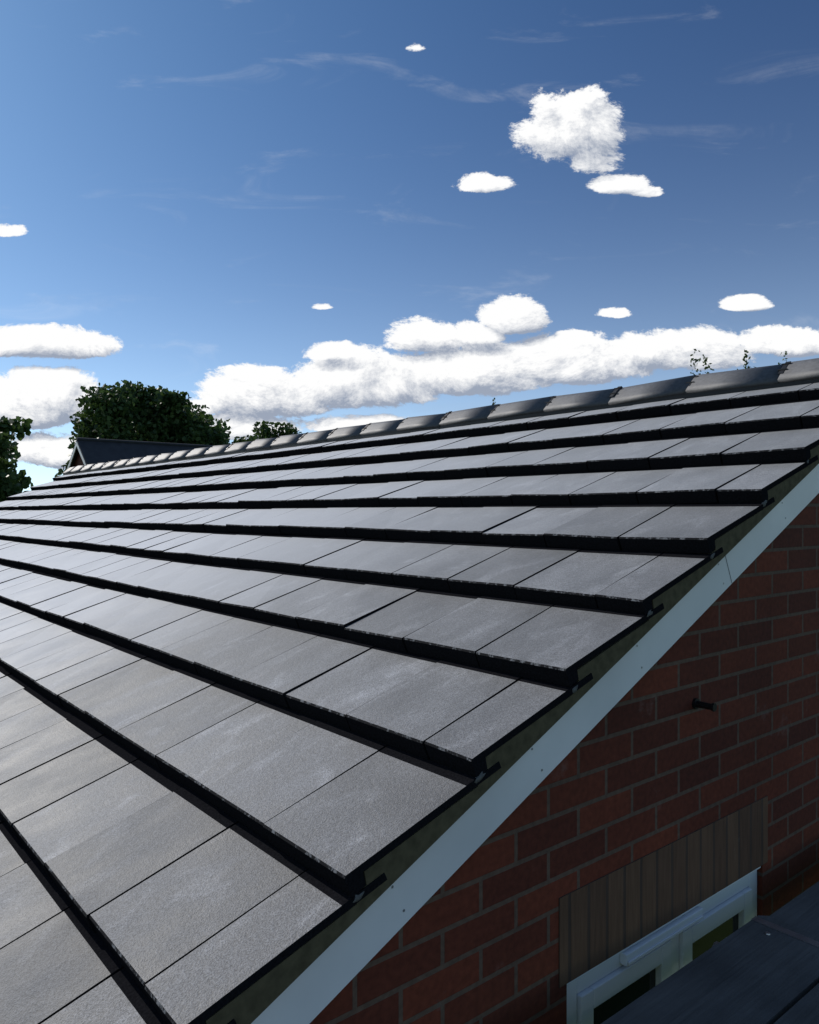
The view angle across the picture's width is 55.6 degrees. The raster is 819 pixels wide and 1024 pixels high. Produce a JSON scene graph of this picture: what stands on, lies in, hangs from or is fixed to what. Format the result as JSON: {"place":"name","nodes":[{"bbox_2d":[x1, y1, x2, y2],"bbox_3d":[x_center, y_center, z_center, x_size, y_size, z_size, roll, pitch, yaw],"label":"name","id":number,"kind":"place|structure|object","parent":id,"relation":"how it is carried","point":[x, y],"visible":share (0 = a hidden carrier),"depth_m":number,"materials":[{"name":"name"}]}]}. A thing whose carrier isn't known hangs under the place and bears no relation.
{"place":"outdoors","nodes":[
{"label":"outdoors","id":0,"kind":"place"},
{"bbox_2d":[73,451,83,466],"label":"neighbour walls","id":1,"kind":"structure","parent":0,"point":[78,461],"depth_m":40.41,"materials":[{"name":"brown brick"}]},
{"bbox_2d":[67,441,85,468],"bbox_3d":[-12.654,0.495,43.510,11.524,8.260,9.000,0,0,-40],"label":"neighbour barge boards","id":2,"kind":"object","parent":1,"relation":"on","point":[73,453],"visible":0.09,"depth_m":39.95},
{"bbox_2d":[66,437,215,469],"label":"neighbour roof","id":3,"kind":"structure","parent":1,"relation":"on","point":[94,450],"depth_m":40.76,"materials":[{"name":"grey tile"}]},
{"bbox_2d":[0,0,818,491],"label":"sky","id":4,"kind":"structure","parent":0,"point":[310,215],"materials":[{"name":"blue"}]},
{"label":"ground","id":5,"kind":"structure","parent":0,"visible":0},
{"bbox_2d":[0,432,26,501],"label":"tree","id":6,"kind":"object","parent":5,"relation":"on","point":[8,479],"visible":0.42,"depth_m":33.64,"materials":[{"name":"green plant"}]},
{"bbox_2d":[0,416,33,491],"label":"tree","id":7,"kind":"object","parent":5,"relation":"on","point":[10,425],"visible":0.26,"depth_m":109.53,"materials":[{"name":"green plant"}]},
{"bbox_2d":[54,380,236,476],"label":"tree","id":8,"kind":"object","parent":5,"relation":"on","point":[159,414],"visible":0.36,"depth_m":48.33,"materials":[{"name":"green plant"}]},
{"bbox_2d":[131,414,215,432],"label":"tree belt trunk","id":9,"kind":"object","parent":5,"relation":"on","point":[211,417],"depth_m":112.58,"materials":[{"name":"green plant"}]},
{"bbox_2d":[234,420,301,442],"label":"tree","id":10,"kind":"object","parent":5,"relation":"on","point":[264,429],"visible":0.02,"depth_m":69.58,"materials":[{"name":"green plant"}]},
{"bbox_2d":[310,493,818,1023],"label":"brick house walls","id":11,"kind":"structure","parent":5,"relation":"on","point":[652,761],"depth_m":2.09,"materials":[{"name":"red brick"}]},
{"bbox_2d":[0,383,818,1023],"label":"roof tiles","id":12,"kind":"object","parent":11,"relation":"on","point":[260,711],"visible":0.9,"depth_m":2.40,"materials":[{"name":"grey tile"}]},
{"bbox_2d":[63,358,818,473],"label":"ridge tiles","id":13,"kind":"object","parent":12,"relation":"on","point":[801,370],"visible":0.83,"depth_m":4.53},
{"bbox_2d":[63,361,818,474],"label":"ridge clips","id":14,"kind":"object","parent":12,"relation":"on","point":[720,392],"visible":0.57,"depth_m":4.59,"materials":[{"name":"black"}]},
{"bbox_2d":[353,460,808,902],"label":"clips","id":15,"kind":"object","parent":12,"relation":"on","point":[477,780],"visible":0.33,"depth_m":1.63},
{"bbox_2d":[205,444,818,1023],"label":"roof undercloak","id":16,"kind":"object","parent":11,"relation":"on","point":[253,1002],"visible":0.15,"depth_m":1.60,"materials":[{"name":"grey concrete"}]},
{"bbox_2d":[251,464,818,1023],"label":"barge boards","id":17,"kind":"object","parent":11,"relation":"on","point":[329,974],"visible":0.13,"depth_m":1.71,"materials":[{"name":"white plastic"}]},
{"bbox_2d":[391,502,785,911],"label":"nails","id":18,"kind":"object","parent":17,"relation":"in","point":[392,886],"visible":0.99,"depth_m":2.03,"materials":[{"name":"silver metal"}]},
{"bbox_2d":[559,796,767,987],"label":"soldier course lintel","id":19,"kind":"structure","parent":11,"relation":"attached to","point":[606,917],"depth_m":2.12,"materials":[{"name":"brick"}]},
{"bbox_2d":[567,866,760,1023],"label":"gable window frame","id":20,"kind":"object","parent":11,"relation":"attached to","point":[665,950],"visible":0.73,"depth_m":2.15,"materials":[{"name":"white plastic"}]},
{"bbox_2d":[594,913,738,1023],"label":"gable window glass","id":21,"kind":"object","parent":20,"relation":"in","point":[619,1001],"depth_m":2.13,"materials":[{"name":"black glass"}]},
{"bbox_2d":[692,698,716,711],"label":"overflow pipe","id":22,"kind":"structure","parent":11,"relation":"attached to","point":[697,703],"depth_m":2.22,"materials":[{"name":"black plastic"}]},
{"bbox_2d":[601,881,818,1023],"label":"roof","id":23,"kind":"structure","parent":5,"relation":"on","point":[759,969],"depth_m":1.81,"materials":[{"name":"tile"}]},
{"bbox_2d":[690,349,787,374],"bbox_3d":[8.735,1.014,19.878,4.622,10.427,4.230,0,0,-40],"label":"tree","id":24,"kind":"object","parent":5,"relation":"on","point":[708,366],"visible":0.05,"depth_m":19.80,"materials":[{"name":"green plant"}]}
]}

